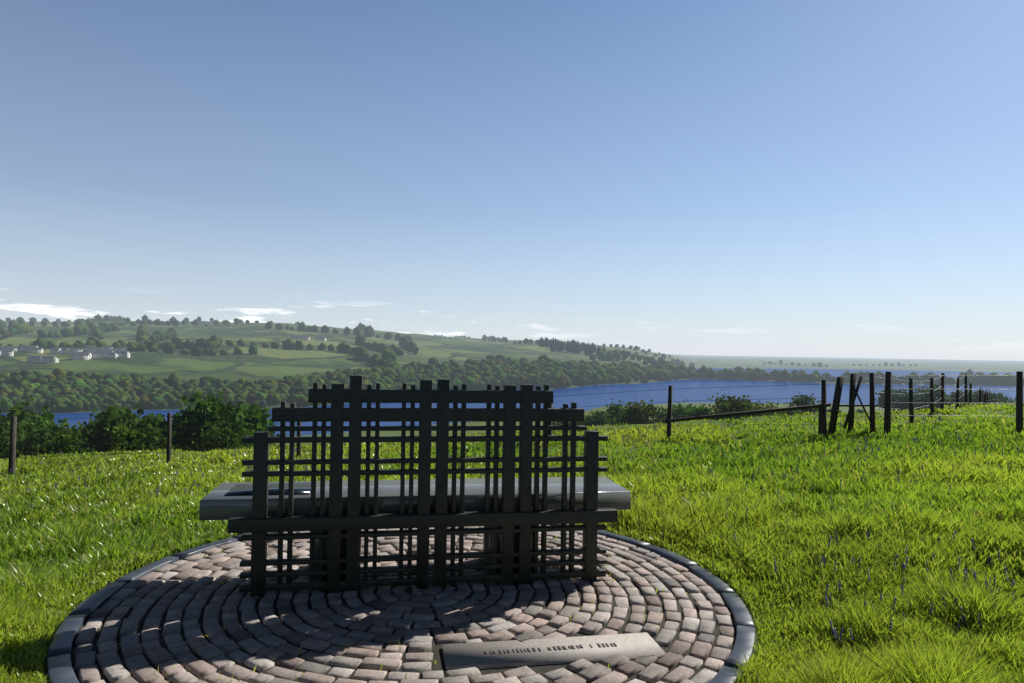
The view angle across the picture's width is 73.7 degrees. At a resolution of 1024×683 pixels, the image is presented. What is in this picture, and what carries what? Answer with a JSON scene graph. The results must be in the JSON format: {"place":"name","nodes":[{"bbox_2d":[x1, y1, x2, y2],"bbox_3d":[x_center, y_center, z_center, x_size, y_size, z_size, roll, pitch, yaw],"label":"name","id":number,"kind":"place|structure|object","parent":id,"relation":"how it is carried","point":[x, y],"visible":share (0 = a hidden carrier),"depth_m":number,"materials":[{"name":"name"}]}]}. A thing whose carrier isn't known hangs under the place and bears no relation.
{"place":"outdoors","nodes":[
{"label":"outdoors","id":0,"kind":"place"},
{"bbox_2d":[0,321,1023,682],"bbox_3d":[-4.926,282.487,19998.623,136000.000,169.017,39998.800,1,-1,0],"label":"terrain","id":1,"kind":"structure","parent":0,"point":[268,363],"depth_m":1199.24,"materials":[{"name":"green plant"}]},
{"bbox_2d":[0,337,325,362],"bbox_3d":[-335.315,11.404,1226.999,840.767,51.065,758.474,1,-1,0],"label":"houses","id":2,"kind":"structure","parent":1,"relation":"on","point":[55,359],"depth_m":922.78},
{"bbox_2d":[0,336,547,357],"bbox_3d":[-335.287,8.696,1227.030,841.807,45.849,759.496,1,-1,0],"label":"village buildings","id":3,"kind":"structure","parent":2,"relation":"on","point":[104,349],"depth_m":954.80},
{"bbox_2d":[47,524,754,682],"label":"curb edging","id":4,"kind":"object","parent":1,"relation":"on","point":[59,667],"visible":0.51,"depth_m":4.16,"materials":[{"name":"stone"}]},
{"bbox_2d":[73,524,734,682],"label":"paving setts","id":5,"kind":"structure","parent":1,"relation":"on","point":[359,619],"depth_m":4.01,"materials":[{"name":"stone"}]},
{"bbox_2d":[228,375,617,596],"bbox_3d":[-0.537,0.950,4.635,2.600,1.425,0.100,1,-1,-10],"label":"bench backrest","id":6,"kind":"object","parent":5,"relation":"on","point":[259,524],"visible":1,"depth_m":4.60,"materials":[{"name":"brown metal"}]},
{"bbox_2d":[314,525,532,579],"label":"bench legs","id":7,"kind":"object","parent":5,"relation":"on","point":[343,547],"visible":0.07,"depth_m":4.70,"materials":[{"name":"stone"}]},
{"bbox_2d":[199,476,630,520],"bbox_3d":[-0.640,1.133,5.013,2.953,0.134,0.600,1,-1,-10],"label":"bench seat","id":8,"kind":"object","parent":7,"relation":"on","point":[216,504],"visible":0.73,"depth_m":4.78,"materials":[{"name":"stone"}]},
{"bbox_2d":[224,483,310,495],"bbox_3d":[-1.698,1.043,4.822,0.550,0.004,0.400,1,-1,-10],"label":"slab map panel","id":9,"kind":"object","parent":8,"relation":"on","point":[273,489],"visible":0.71,"depth_m":4.79,"materials":[{"name":"grey stone"}]},
{"bbox_2d":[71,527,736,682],"bbox_3d":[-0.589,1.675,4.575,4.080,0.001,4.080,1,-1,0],"label":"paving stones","id":10,"kind":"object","parent":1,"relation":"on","point":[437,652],"visible":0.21,"depth_m":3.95,"materials":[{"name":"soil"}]},
{"bbox_2d":[0,383,1015,459],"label":"bushes","id":11,"kind":"object","parent":1,"relation":"on","point":[240,419],"depth_m":81.38,"materials":[{"name":"green plant"}]},
{"bbox_2d":[0,314,1023,412],"bbox_3d":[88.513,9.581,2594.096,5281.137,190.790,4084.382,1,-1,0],"label":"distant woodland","id":12,"kind":"object","parent":1,"relation":"on","point":[59,389],"visible":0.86,"depth_m":1101.19,"materials":[{"name":"green plant"}]},
{"bbox_2d":[538,336,604,354],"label":"conifer plantation","id":13,"kind":"object","parent":12,"relation":"on","point":[554,345],"visible":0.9,"depth_m":1981.49,"materials":[{"name":"green plant"}]},
{"bbox_2d":[0,401,1023,682],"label":"meadow grass","id":14,"kind":"structure","parent":1,"relation":"on","point":[62,557],"depth_m":5.96,"materials":[{"name":"green plant"}]},
{"bbox_2d":[0,414,1023,650],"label":"bluebell stalks","id":15,"kind":"object","parent":1,"relation":"on","point":[827,541],"visible":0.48,"depth_m":4.61,"materials":[{"name":"green plant"}]},
{"bbox_2d":[8,371,1022,473],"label":"fence","id":16,"kind":"object","parent":1,"relation":"on","point":[822,416],"visible":0.62,"depth_m":14.48,"materials":[{"name":"brown wood"}]},
{"bbox_2d":[2,375,1016,458],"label":"fence wires","id":17,"kind":"object","parent":16,"relation":"attached to","point":[568,407],"visible":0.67,"depth_m":15.28,"materials":[{"name":"grey metal"}]},
{"bbox_2d":[7,417,1023,641],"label":"wildflowers","id":18,"kind":"object","parent":1,"relation":"on","point":[890,628],"visible":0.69,"depth_m":4.62,"materials":[{"name":"plant"}]},
{"bbox_2d":[442,632,665,670],"bbox_3d":[0.222,1.690,3.679,1.170,0.070,0.270,1,-1,-10],"label":"stone plaque","id":19,"kind":"object","parent":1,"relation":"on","point":[469,655],"visible":0.71,"depth_m":3.65,"materials":[{"name":"stone"}]},
{"bbox_2d":[484,643,617,653],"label":"plaque letters","id":20,"kind":"object","parent":19,"relation":"on","point":[549,648],"visible":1,"depth_m":3.67,"materials":[{"name":"grey"}]},
{"bbox_2d":[0,368,1023,436],"bbox_3d":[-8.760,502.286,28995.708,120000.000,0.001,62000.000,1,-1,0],"label":"lake water","id":21,"kind":"structure","parent":0,"point":[763,392],"depth_m":1031.68,"materials":[{"name":"blue liquid"}]},
{"bbox_2d":[0,0,1023,360],"label":"sky","id":22,"kind":"structure","parent":0,"point":[775,178],"materials":[{"name":"blue"}]}
]}

